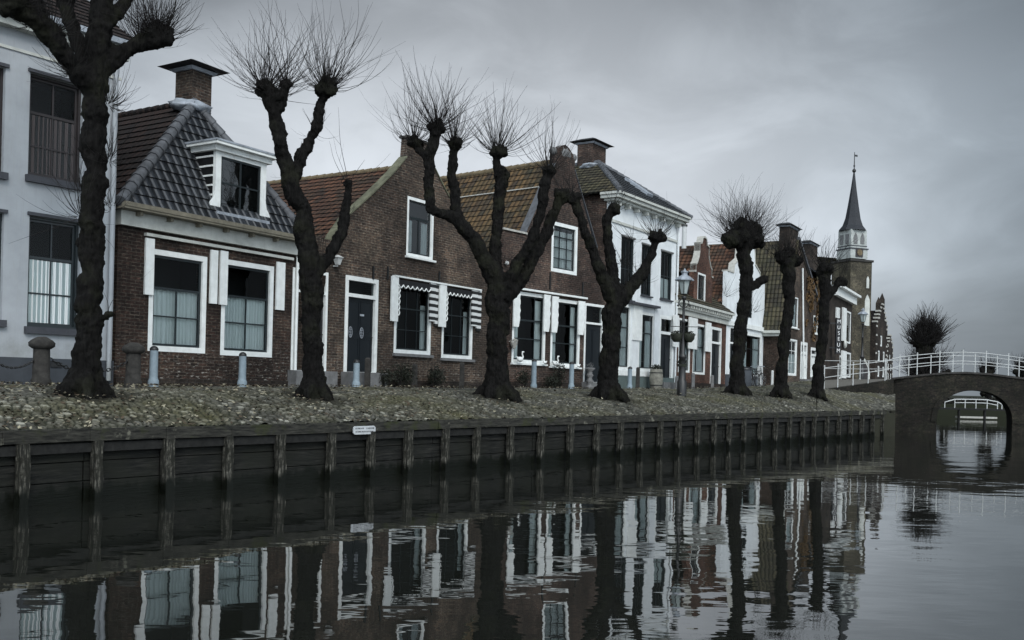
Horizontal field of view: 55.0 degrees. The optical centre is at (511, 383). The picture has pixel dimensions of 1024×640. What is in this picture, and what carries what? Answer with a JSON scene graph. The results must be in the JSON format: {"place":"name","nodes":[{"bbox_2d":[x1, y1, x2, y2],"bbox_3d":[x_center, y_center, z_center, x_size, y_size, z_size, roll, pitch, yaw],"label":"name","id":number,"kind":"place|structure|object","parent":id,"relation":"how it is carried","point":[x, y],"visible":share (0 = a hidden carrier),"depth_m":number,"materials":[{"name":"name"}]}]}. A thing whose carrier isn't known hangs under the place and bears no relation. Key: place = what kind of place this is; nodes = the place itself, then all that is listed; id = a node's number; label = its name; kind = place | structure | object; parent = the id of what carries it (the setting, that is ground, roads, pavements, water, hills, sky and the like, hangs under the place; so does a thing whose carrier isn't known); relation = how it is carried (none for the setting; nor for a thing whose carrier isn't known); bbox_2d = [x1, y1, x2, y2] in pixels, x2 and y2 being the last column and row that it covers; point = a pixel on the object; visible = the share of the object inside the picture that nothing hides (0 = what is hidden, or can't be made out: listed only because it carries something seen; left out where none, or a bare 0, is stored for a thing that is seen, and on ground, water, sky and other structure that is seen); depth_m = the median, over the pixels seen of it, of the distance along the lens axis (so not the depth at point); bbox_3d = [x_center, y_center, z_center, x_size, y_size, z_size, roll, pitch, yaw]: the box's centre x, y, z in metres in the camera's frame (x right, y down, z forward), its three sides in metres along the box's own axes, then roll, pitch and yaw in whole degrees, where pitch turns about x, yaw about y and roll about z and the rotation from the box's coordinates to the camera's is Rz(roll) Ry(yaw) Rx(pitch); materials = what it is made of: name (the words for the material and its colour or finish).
{"place":"outdoors","nodes":[
{"label":"outdoors","id":0,"kind":"place"},
{"bbox_2d":[0,381,894,430],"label":"cobbled bank","id":1,"kind":"structure","parent":0,"point":[735,403],"depth_m":21.79,"materials":[{"name":"grey stone"}]},
{"bbox_2d":[28,336,55,384],"bbox_3d":[-9.283,-0.406,19.412,0.490,1.054,0.490,1,0,0],"label":"stone post","id":2,"kind":"object","parent":1,"relation":"on","point":[41,347],"visible":0.86,"depth_m":19.27,"materials":[{"name":"grey stone"}]},
{"bbox_2d":[0,359,33,368],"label":"post chain","id":3,"kind":"object","parent":2,"relation":"hanging from","point":[24,365],"visible":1,"depth_m":19.03,"materials":[{"name":"black metal"}]},
{"bbox_2d":[50,357,127,371],"bbox_3d":[-8.741,-0.413,20.359,0.093,0.415,2.222,1,0,30],"label":"post chain","id":4,"kind":"object","parent":2,"relation":"hanging from","point":[110,369],"visible":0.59,"depth_m":20.69,"materials":[{"name":"black metal"}]},
{"bbox_2d":[0,0,207,399],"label":"pollard tree","id":5,"kind":"object","parent":1,"relation":"on","point":[94,62],"visible":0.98,"depth_m":17.30,"materials":[{"name":"brown plant"}]},
{"bbox_2d":[122,342,145,387],"bbox_3d":[-8.198,-0.378,21.305,0.490,1.040,0.490,1,0,0],"label":"stone post","id":6,"kind":"object","parent":1,"relation":"on","point":[133,351],"visible":0.88,"depth_m":21.16,"materials":[{"name":"grey stone"}]},
{"bbox_2d":[148,346,158,386],"bbox_3d":[-8.052,-0.383,22.114,0.238,0.946,0.232,1,0,0],"label":"bollard","id":7,"kind":"object","parent":1,"relation":"on","point":[153,371],"visible":0.81,"depth_m":22.04,"materials":[{"name":"blue paint"}]},
{"bbox_2d":[237,352,246,386],"bbox_3d":[-6.697,-0.345,24.448,0.238,0.899,0.232,1,0,0],"label":"bollard","id":8,"kind":"object","parent":1,"relation":"on","point":[242,370],"visible":0.87,"depth_m":24.37,"materials":[{"name":"blue paint"}]},
{"bbox_2d":[202,0,401,400],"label":"pollard tree","id":9,"kind":"object","parent":1,"relation":"on","point":[314,264],"visible":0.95,"depth_m":21.23,"materials":[{"name":"brown plant"}]},
{"bbox_2d":[352,359,359,386],"bbox_3d":[-4.418,-0.284,27.929,0.238,0.831,0.232,1,0,0],"label":"bollard","id":10,"kind":"object","parent":1,"relation":"on","point":[356,371],"visible":0.87,"depth_m":27.85,"materials":[{"name":"blue paint"}]},
{"bbox_2d":[364,358,370,386],"bbox_3d":[-4.188,-0.291,28.529,0.158,0.949,0.158,1,0,0],"label":"street post","id":11,"kind":"object","parent":1,"relation":"on","point":[367,375],"visible":0.82,"depth_m":28.45,"materials":[{"name":"stone"}]},
{"bbox_2d":[376,368,394,386],"bbox_3d":[-3.807,-0.140,29.512,0.685,0.678,0.385,1,0,32],"label":"shrub","id":12,"kind":"object","parent":1,"relation":"on","point":[384,380],"visible":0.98,"depth_m":29.46,"materials":[{"name":"green plant"}]},
{"bbox_2d":[389,362,417,387],"bbox_3d":[-3.371,-0.236,30.242,1.002,0.891,0.671,1,0,-33],"label":"shrub","id":13,"kind":"object","parent":1,"relation":"on","point":[405,377],"visible":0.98,"depth_m":30.17,"materials":[{"name":"green plant"}]},
{"bbox_2d":[412,364,417,387],"bbox_3d":[-3.006,-0.209,30.389,0.158,0.816,0.158,1,0,0],"label":"street post","id":14,"kind":"object","parent":1,"relation":"on","point":[415,374],"visible":0.82,"depth_m":30.31,"materials":[{"name":"stone"}]},
{"bbox_2d":[427,363,446,387],"bbox_3d":[-2.444,-0.223,31.688,0.677,0.909,0.941,1,0,15],"label":"shrub","id":15,"kind":"object","parent":1,"relation":"on","point":[435,375],"visible":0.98,"depth_m":31.59,"materials":[{"name":"green plant"}]},
{"bbox_2d":[0,380,883,429],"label":"fallen leaves","id":16,"kind":"object","parent":1,"relation":"on","point":[193,387],"visible":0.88,"depth_m":19.85,"materials":[{"name":"brown plant"}]},
{"bbox_2d":[459,362,464,387],"bbox_3d":[-1.656,-0.247,32.511,0.158,0.932,0.158,1,0,0],"label":"street post","id":17,"kind":"object","parent":1,"relation":"on","point":[461,375],"visible":0.82,"depth_m":32.43,"materials":[{"name":"stone"}]},
{"bbox_2d":[362,48,602,402],"bbox_3d":[-0.882,-3.937,26.034,6.767,9.563,4.099,1,0,0],"label":"pollard tree","id":18,"kind":"object","parent":1,"relation":"on","point":[504,289],"visible":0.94,"depth_m":26.26,"materials":[{"name":"brown plant"}]},
{"bbox_2d":[515,370,530,387],"bbox_3d":[0.414,-0.158,35.954,0.771,0.764,0.675,1,0,39],"label":"shrub","id":19,"kind":"object","parent":1,"relation":"on","point":[525,377],"visible":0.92,"depth_m":35.91,"materials":[{"name":"green plant"}]},
{"bbox_2d":[530,359,536,387],"bbox_3d":[0.790,-0.354,35.404,0.238,1.108,0.232,1,0,0],"label":"bollard","id":20,"kind":"object","parent":1,"relation":"on","point":[533,374],"visible":0.88,"depth_m":35.33,"materials":[{"name":"blue paint"}]},
{"bbox_2d":[543,373,561,387],"bbox_3d":[1.534,-0.098,37.445,0.731,0.701,0.907,1,0,39],"label":"shrub","id":21,"kind":"object","parent":1,"relation":"on","point":[552,379],"visible":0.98,"depth_m":37.38,"materials":[{"name":"green plant"}]},
{"bbox_2d":[552,360,566,387],"bbox_3d":[1.837,-0.358,37.733,0.586,1.231,0.584,1,0,15],"label":"shrub","id":22,"kind":"object","parent":1,"relation":"on","point":[559,370],"visible":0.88,"depth_m":37.69,"materials":[{"name":"green plant"}]},
{"bbox_2d":[568,362,573,388],"bbox_3d":[2.252,-0.315,37.239,0.238,1.064,0.232,1,0,0],"label":"bollard","id":23,"kind":"object","parent":1,"relation":"on","point":[571,375],"visible":0.88,"depth_m":37.16,"materials":[{"name":"metal"}]},
{"bbox_2d":[584,363,594,388],"bbox_3d":[3.126,-0.344,39.514,0.440,1.063,0.440,1,0,0],"label":"garden pedestal","id":24,"kind":"object","parent":1,"relation":"on","point":[589,380],"visible":0.96,"depth_m":39.42,"materials":[{"name":"grey stone"}]},
{"bbox_2d":[548,166,679,402],"bbox_3d":[3.104,-3.022,30.946,4.316,7.699,1.865,1,0,-8],"label":"pollard tree","id":25,"kind":"object","parent":1,"relation":"on","point":[617,295],"visible":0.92,"depth_m":30.57,"materials":[{"name":"brown plant"}]},
{"bbox_2d":[627,366,632,387],"bbox_3d":[4.862,-0.240,40.594,0.238,0.966,0.232,1,0,0],"label":"bollard","id":26,"kind":"object","parent":1,"relation":"on","point":[629,382],"visible":0.85,"depth_m":40.52,"materials":[{"name":"metal"}]},
{"bbox_2d":[636,367,639,387],"bbox_3d":[5.362,-0.209,41.934,0.158,1.013,0.158,1,0,0],"label":"street post","id":27,"kind":"object","parent":1,"relation":"on","point":[637,377],"visible":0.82,"depth_m":41.86,"materials":[{"name":"wood"}]},
{"bbox_2d":[649,364,662,388],"bbox_3d":[6.411,-0.314,43.718,0.629,1.149,0.620,1,0,0],"label":"barrel planter","id":28,"kind":"object","parent":1,"relation":"on","point":[655,378],"visible":0.98,"depth_m":43.49,"materials":[{"name":"brown wood"}]},
{"bbox_2d":[670,269,695,395],"bbox_3d":[6.385,-1.880,36.198,1.121,4.730,0.617,1,0,0],"label":"street lamp","id":29,"kind":"object","parent":1,"relation":"on","point":[684,279],"visible":1,"depth_m":36.09,"materials":[{"name":"black metal"}]},
{"bbox_2d":[691,373,694,388],"bbox_3d":[8.689,-0.119,47.246,0.158,0.836,0.158,1,0,0],"label":"street post","id":30,"kind":"object","parent":1,"relation":"on","point":[693,380],"visible":0.82,"depth_m":47.17,"materials":[{"name":"grey stone"}]},
{"bbox_2d":[710,375,713,387],"bbox_3d":[10.152,-0.080,49.911,0.158,0.733,0.158,1,0,0],"label":"street post","id":31,"kind":"object","parent":1,"relation":"on","point":[712,381],"visible":0.82,"depth_m":49.84,"materials":[{"name":"grey stone"}]},
{"bbox_2d":[689,178,798,395],"bbox_3d":[9.400,-3.688,39.905,4.019,9.485,4.236,1,0,33],"label":"pollard tree","id":32,"kind":"object","parent":1,"relation":"on","point":[744,236],"visible":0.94,"depth_m":39.29,"materials":[{"name":"brown plant"}]},
{"bbox_2d":[744,366,751,386],"bbox_3d":[11.579,-0.342,49.000,0.740,1.070,0.722,1,0,-29],"label":"refuse bin","id":33,"kind":"object","parent":1,"relation":"on","point":[748,372],"visible":0.54,"depth_m":48.69,"materials":[{"name":"black paint"}]},
{"bbox_2d":[750,366,760,386],"bbox_3d":[12.411,-0.401,50.500,0.564,1.076,1.764,1,0,33],"label":"bicycle","id":34,"kind":"object","parent":1,"relation":"on","point":[755,376],"visible":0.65,"depth_m":50.69,"materials":[{"name":"black metal"}]},
{"bbox_2d":[751,366,765,385],"bbox_3d":[12.848,-0.410,51.600,1.763,1.076,0.564,1,0,-43],"label":"bicycle","id":35,"kind":"object","parent":1,"relation":"on","point":[761,373],"visible":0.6,"depth_m":51.75,"materials":[{"name":"black metal"}]},
{"bbox_2d":[757,366,762,385],"bbox_3d":[13.105,-0.379,52.000,0.060,1.180,0.560,1,0,38],"label":"notice board","id":36,"kind":"object","parent":1,"relation":"on","point":[758,369],"visible":0.69,"depth_m":51.88,"materials":[{"name":"white metal"}]},
{"bbox_2d":[763,214,816,398],"bbox_3d":[11.268,-3.123,40.504,2.612,8.113,2.508,1,0,0],"label":"pollard tree","id":37,"kind":"object","parent":1,"relation":"on","point":[788,260],"visible":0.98,"depth_m":40.30,"materials":[{"name":"brown plant"}]},
{"bbox_2d":[792,230,858,401],"bbox_3d":[13.302,-2.783,42.015,2.794,7.623,3.052,1,0,0],"label":"pollard tree","id":38,"kind":"object","parent":1,"relation":"on","point":[824,272],"visible":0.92,"depth_m":42.05,"materials":[{"name":"brown plant"}]},
{"bbox_2d":[5,406,895,486],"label":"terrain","id":39,"kind":"structure","parent":0,"point":[889,423],"depth_m":37.62,"materials":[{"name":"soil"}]},
{"bbox_2d":[0,0,130,385],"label":"rendered house","id":40,"kind":"structure","parent":39,"relation":"on","point":[40,272],"depth_m":20.60,"materials":[{"name":"white paint"}]},
{"bbox_2d":[0,209,7,326],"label":"window","id":41,"kind":"structure","parent":40,"relation":"in","point":[3,323],"depth_m":19.84,"materials":[{"name":"grey paint"}]},
{"bbox_2d":[0,62,9,179],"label":"window","id":42,"kind":"structure","parent":40,"relation":"in","point":[3,175],"depth_m":19.85,"materials":[{"name":"grey paint"}]},
{"bbox_2d":[24,211,78,335],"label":"window","id":43,"kind":"structure","parent":40,"relation":"in","point":[53,255],"depth_m":20.96,"materials":[{"name":"grey glass"}]},
{"bbox_2d":[25,67,80,190],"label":"window","id":44,"kind":"structure","parent":40,"relation":"in","point":[52,103],"depth_m":20.92,"materials":[{"name":"grey glass"}]},
{"bbox_2d":[112,59,298,386],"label":"brick house","id":45,"kind":"structure","parent":39,"relation":"on","point":[204,220],"depth_m":24.47,"materials":[{"name":"brown brick"}]},
{"bbox_2d":[147,249,206,353],"bbox_3d":[-8.370,-1.963,23.796,0.895,2.384,1.697,1,0,32],"label":"window","id":46,"kind":"structure","parent":45,"relation":"in","point":[176,311],"depth_m":23.97,"materials":[{"name":"white paint"}]},
{"bbox_2d":[220,259,273,357],"bbox_3d":[-7.212,-1.936,25.676,0.895,2.425,1.782,1,0,32],"label":"window","id":47,"kind":"structure","parent":45,"relation":"in","point":[243,329],"depth_m":25.85,"materials":[{"name":"white paint"}]},
{"bbox_2d":[267,135,488,387],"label":"gabled brick house","id":48,"kind":"structure","parent":39,"relation":"on","point":[403,279],"depth_m":30.94,"materials":[{"name":"brown brick"}]},
{"bbox_2d":[287,267,337,386],"bbox_3d":[-5.551,-1.434,27.316,0.490,3.469,1.631,1,0,32],"label":"door frame","id":49,"kind":"structure","parent":48,"relation":"in","point":[294,377],"depth_m":27.59,"materials":[{"name":"white paint"}]},
{"bbox_2d":[341,275,387,386],"bbox_3d":[-4.550,-1.419,29.248,0.850,3.491,1.710,1,0,32],"label":"door","id":50,"kind":"structure","parent":48,"relation":"in","point":[361,311],"depth_m":29.27,"materials":[{"name":"white paint"}]},
{"bbox_2d":[392,288,433,357],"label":"window","id":51,"kind":"structure","parent":48,"relation":"in","point":[412,331],"depth_m":32.12,"materials":[{"name":"white paint"}]},
{"bbox_2d":[405,196,435,262],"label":"window","id":52,"kind":"structure","parent":48,"relation":"in","point":[416,242],"depth_m":32.05,"materials":[{"name":"white paint"}]},
{"bbox_2d":[423,293,474,361],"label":"window","id":53,"kind":"structure","parent":48,"relation":"in","point":[458,329],"depth_m":34.15,"materials":[{"name":"white paint"}]},
{"bbox_2d":[440,145,606,388],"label":"shoulder gabled house","id":54,"kind":"structure","parent":39,"relation":"on","point":[561,282],"depth_m":38.70,"materials":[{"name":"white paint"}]},
{"bbox_2d":[509,338,517,348],"bbox_3d":[0.052,-1.485,35.994,0.344,0.398,0.320,1,0,0],"label":"hanging flower pot","id":55,"kind":"object","parent":54,"relation":"attached to","point":[513,344],"visible":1,"depth_m":35.92,"materials":[{"name":"stone"}]},
{"bbox_2d":[510,291,547,365],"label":"window","id":56,"kind":"structure","parent":54,"relation":"in","point":[531,339],"depth_m":37.69,"materials":[{"name":"white paint"}]},
{"bbox_2d":[539,299,581,368],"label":"window","id":57,"kind":"structure","parent":54,"relation":"in","point":[562,344],"depth_m":39.47,"materials":[{"name":"white paint"}]},
{"bbox_2d":[551,222,577,275],"bbox_3d":[1.715,-5.317,38.882,0.895,1.936,1.738,1,0,39],"label":"window","id":58,"kind":"structure","parent":54,"relation":"in","point":[562,248],"depth_m":38.84,"materials":[{"name":"white paint"}]},
{"bbox_2d":[582,303,603,388],"bbox_3d":[3.273,-1.415,40.344,0.850,3.713,1.638,1,0,39],"label":"door","id":59,"kind":"structure","parent":54,"relation":"in","point":[593,332],"depth_m":40.40,"materials":[{"name":"white paint"}]},
{"bbox_2d":[539,137,692,388],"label":"white two storey house","id":60,"kind":"structure","parent":39,"relation":"on","point":[646,344],"depth_m":43.83,"materials":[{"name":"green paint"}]},
{"bbox_2d":[618,305,630,368],"bbox_3d":[4.280,-2.030,42.167,0.895,2.770,1.711,1,0,33],"label":"window","id":61,"kind":"structure","parent":60,"relation":"in","point":[624,352],"depth_m":42.55,"materials":[{"name":"white paint"}]},
{"bbox_2d":[620,234,635,301],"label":"window","id":62,"kind":"structure","parent":60,"relation":"in","point":[624,244],"depth_m":42.82,"materials":[{"name":"green paint"}]},
{"bbox_2d":[625,312,653,370],"bbox_3d":[5.632,-1.892,44.217,0.895,2.619,1.621,1,0,33],"label":"window","id":63,"kind":"structure","parent":60,"relation":"in","point":[645,347],"depth_m":44.46,"materials":[{"name":"white paint"}]},
{"bbox_2d":[627,242,652,297],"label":"window","id":64,"kind":"structure","parent":60,"relation":"in","point":[644,246],"depth_m":44.25,"materials":[{"name":"green paint"}]},
{"bbox_2d":[645,249,673,301],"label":"window","id":65,"kind":"structure","parent":60,"relation":"in","point":[665,285],"depth_m":46.04,"materials":[{"name":"white paint"}]},
{"bbox_2d":[659,315,674,388],"bbox_3d":[7.078,-1.341,45.733,0.850,3.636,1.790,1,0,33],"label":"door","id":66,"kind":"structure","parent":60,"relation":"in","point":[665,341],"depth_m":45.83,"materials":[{"name":"white paint"}]},
{"bbox_2d":[624,236,734,388],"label":"red brick house","id":67,"kind":"structure","parent":39,"relation":"on","point":[708,317],"depth_m":50.41,"materials":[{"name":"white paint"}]},
{"bbox_2d":[678,318,689,372],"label":"window","id":68,"kind":"structure","parent":67,"relation":"in","point":[680,319],"depth_m":48.49,"materials":[{"name":"white paint"}]},
{"bbox_2d":[681,272,705,300],"bbox_3d":[9.264,-4.912,50.343,0.895,1.460,1.324,1,0,28],"label":"attic window","id":69,"kind":"structure","parent":67,"relation":"in","point":[700,275],"depth_m":50.63,"materials":[{"name":"white paint"}]},
{"bbox_2d":[685,324,704,374],"bbox_3d":[9.092,-1.769,50.064,0.895,2.546,2.057,1,0,28],"label":"window","id":70,"kind":"structure","parent":67,"relation":"in","point":[699,354],"depth_m":50.44,"materials":[{"name":"white paint"}]},
{"bbox_2d":[710,326,721,387],"bbox_3d":[10.928,-1.256,52.323,0.490,3.497,2.115,1,0,28],"label":"door","id":71,"kind":"structure","parent":67,"relation":"in","point":[715,356],"depth_m":52.70,"materials":[{"name":"white paint"}]},
{"bbox_2d":[678,244,764,385],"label":"white gabled house","id":72,"kind":"structure","parent":39,"relation":"on","point":[720,255],"depth_m":56.95,"materials":[{"name":"paint"}]},
{"bbox_2d":[681,223,687,247],"bbox_3d":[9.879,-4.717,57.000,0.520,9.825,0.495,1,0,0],"label":"metal flue","id":73,"kind":"object","parent":72,"relation":"attached to","point":[684,231],"visible":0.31,"depth_m":56.88,"materials":[{"name":"silver metal"}]},
{"bbox_2d":[728,326,733,384],"bbox_3d":[12.441,-1.431,55.004,0.490,3.583,1.600,1,0,31],"label":"door","id":74,"kind":"structure","parent":72,"relation":"in","point":[731,327],"depth_m":54.61,"materials":[{"name":"white paint"}]},
{"bbox_2d":[730,333,760,375],"bbox_3d":[13.778,-1.698,58.319,0.895,2.557,3.548,1,0,31],"label":"window","id":75,"kind":"structure","parent":72,"relation":"in","point":[753,345],"depth_m":59.36,"materials":[{"name":"white paint"}]},
{"bbox_2d":[679,222,819,385],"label":"forward brick house","id":76,"kind":"structure","parent":39,"relation":"on","point":[804,336],"depth_m":61.08,"materials":[{"name":"brown brick"}]},
{"bbox_2d":[788,339,796,375],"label":"window","id":77,"kind":"structure","parent":76,"relation":"in","point":[792,360],"depth_m":60.85,"materials":[{"name":"white paint"}]},
{"bbox_2d":[791,297,798,329],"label":"window","id":78,"kind":"structure","parent":76,"relation":"in","point":[795,321],"depth_m":61.04,"materials":[{"name":"white paint"}]},
{"bbox_2d":[800,342,811,380],"bbox_3d":[18.607,-1.218,62.448,0.490,2.866,1.844,1,0,31],"label":"door","id":79,"kind":"structure","parent":76,"relation":"in","point":[805,344],"depth_m":62.56,"materials":[{"name":"white paint"}]},
{"bbox_2d":[810,347,815,378],"bbox_3d":[19.939,-1.066,64.684,0.490,2.627,2.018,1,0,31],"label":"door","id":80,"kind":"structure","parent":76,"relation":"in","point":[812,360],"depth_m":64.53,"materials":[{"name":"white paint"}]},
{"bbox_2d":[792,268,860,379],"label":"museum building","id":81,"kind":"structure","parent":39,"relation":"on","point":[843,300],"depth_m":72.55,"materials":[{"name":"white paint"}]},
{"bbox_2d":[829,319,841,353],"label":"museum sign","id":82,"kind":"object","parent":81,"relation":"attached to","point":[837,323],"visible":1,"depth_m":68.50,"materials":[{"name":"metal"}]},
{"bbox_2d":[846,311,850,343],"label":"window","id":83,"kind":"structure","parent":81,"relation":"in","point":[849,330],"depth_m":76.41,"materials":[{"name":"white paint"}]},
{"bbox_2d":[846,352,850,377],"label":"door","id":84,"kind":"structure","parent":81,"relation":"in","point":[849,367],"depth_m":76.77,"materials":[{"name":"white paint"}]},
{"bbox_2d":[817,152,873,378],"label":"church","id":85,"kind":"structure","parent":39,"relation":"on","point":[858,275],"depth_m":79.24,"materials":[{"name":"brick"}]},
{"bbox_2d":[864,362,867,378],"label":"entrance door","id":86,"kind":"structure","parent":85,"relation":"in","point":[865,366],"depth_m":79.15,"materials":[{"name":"grey paint"}]},
{"bbox_2d":[864,295,869,325],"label":"lancet window","id":87,"kind":"structure","parent":85,"relation":"in","point":[867,301],"depth_m":79.22,"materials":[{"name":"white paint"}]},
{"bbox_2d":[825,380,893,394],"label":"retaining wall","id":88,"kind":"structure","parent":39,"relation":"on","point":[886,387],"depth_m":49.33,"materials":[{"name":"brick"}]},
{"bbox_2d":[869,293,887,378],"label":"stepped gable house","id":89,"kind":"structure","parent":39,"relation":"on","point":[878,336],"depth_m":87.63,"materials":[{"name":"brown brick"}]},
{"bbox_2d":[887,334,893,378],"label":"end gable house","id":90,"kind":"structure","parent":39,"relation":"on","point":[889,356],"depth_m":95.46,"materials":[{"name":"brown brick"}]},
{"bbox_2d":[0,416,1023,639],"bbox_3d":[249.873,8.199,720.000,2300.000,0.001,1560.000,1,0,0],"label":"water","id":91,"kind":"structure","parent":0,"point":[901,535],"depth_m":11.39,"materials":[{"name":"black liquid"}]},
{"bbox_2d":[0,410,888,508],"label":"quay wall","id":92,"kind":"structure","parent":91,"relation":"in","point":[24,453],"depth_m":18.97,"materials":[{"name":"brown wood"}]},
{"bbox_2d":[353,426,375,434],"bbox_3d":[-2.930,0.915,19.530,0.024,0.164,0.600,1,0,37],"label":"quay sign","id":93,"kind":"object","parent":92,"relation":"attached to","point":[363,430],"visible":1,"depth_m":19.50,"materials":[{"name":"white metal"}]},
{"bbox_2d":[891,372,1023,433],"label":"arched bridge","id":94,"kind":"structure","parent":91,"relation":"in","point":[920,399],"depth_m":50.90,"materials":[{"name":"brick"}]},
{"bbox_2d":[825,354,1023,379],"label":"bridge railing","id":95,"kind":"object","parent":94,"relation":"on","point":[953,355],"visible":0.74,"depth_m":55.34,"materials":[{"name":"white metal"}]},
{"bbox_2d":[939,399,1004,420],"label":"footbridge","id":96,"kind":"object","parent":91,"relation":"in","point":[975,408],"visible":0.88,"depth_m":76.02,"materials":[{"name":"white metal"}]},
{"bbox_2d":[955,416,996,418],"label":"landing stage","id":97,"kind":"object","parent":91,"relation":"on","point":[976,417],"visible":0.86,"depth_m":80.00,"materials":[{"name":"wood"}]},
{"bbox_2d":[88,0,1023,395],"label":"sky","id":98,"kind":"structure","parent":0,"point":[694,98],"materials":[{"name":"grey"}]},
{"bbox_2d":[825,379,896,387],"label":"street ramp","id":99,"kind":"structure","parent":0,"point":[833,383],"depth_m":54.90,"materials":[{"name":"brick"}]},
{"bbox_2d":[858,308,867,378],"bbox_3d":[20.655,-2.395,58.000,0.631,4.200,0.546,1,0,0],"label":"street lamp","id":100,"kind":"object","parent":99,"relation":"on","point":[863,314],"visible":0.98,"depth_m":57.91,"materials":[{"name":"black metal"}]},
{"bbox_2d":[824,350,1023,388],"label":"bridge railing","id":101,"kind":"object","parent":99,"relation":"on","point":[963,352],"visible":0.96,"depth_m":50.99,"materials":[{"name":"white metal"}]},
{"bbox_2d":[893,302,962,375],"bbox_3d":[26.505,-2.128,63.025,4.342,6.679,4.255,1,0,0],"label":"bushy tree","id":102,"kind":"object","parent":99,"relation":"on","point":[926,335],"visible":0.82,"depth_m":62.41,"materials":[{"name":"brown plant"}]},
{"bbox_2d":[937,395,1005,416],"bbox_3d":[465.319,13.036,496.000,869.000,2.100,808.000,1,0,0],"label":"bank","id":103,"kind":"structure","parent":0,"point":[946,412],"depth_m":92.00,"materials":[{"name":"green plant"}]},
{"bbox_2d":[943,397,1000,404],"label":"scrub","id":104,"kind":"object","parent":103,"relation":"on","point":[978,401],"visible":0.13,"depth_m":95.64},
{"bbox_2d":[973,355,1002,398],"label":"bushy tree","id":105,"kind":"object","parent":103,"relation":"on","point":[990,369],"visible":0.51,"depth_m":109.72,"materials":[{"name":"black plant"}]},
{"bbox_2d":[1006,353,1023,376],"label":"bushy tree","id":106,"kind":"object","parent":103,"relation":"on","point":[1015,372],"visible":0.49,"depth_m":105.00,"materials":[{"name":"black plant"}]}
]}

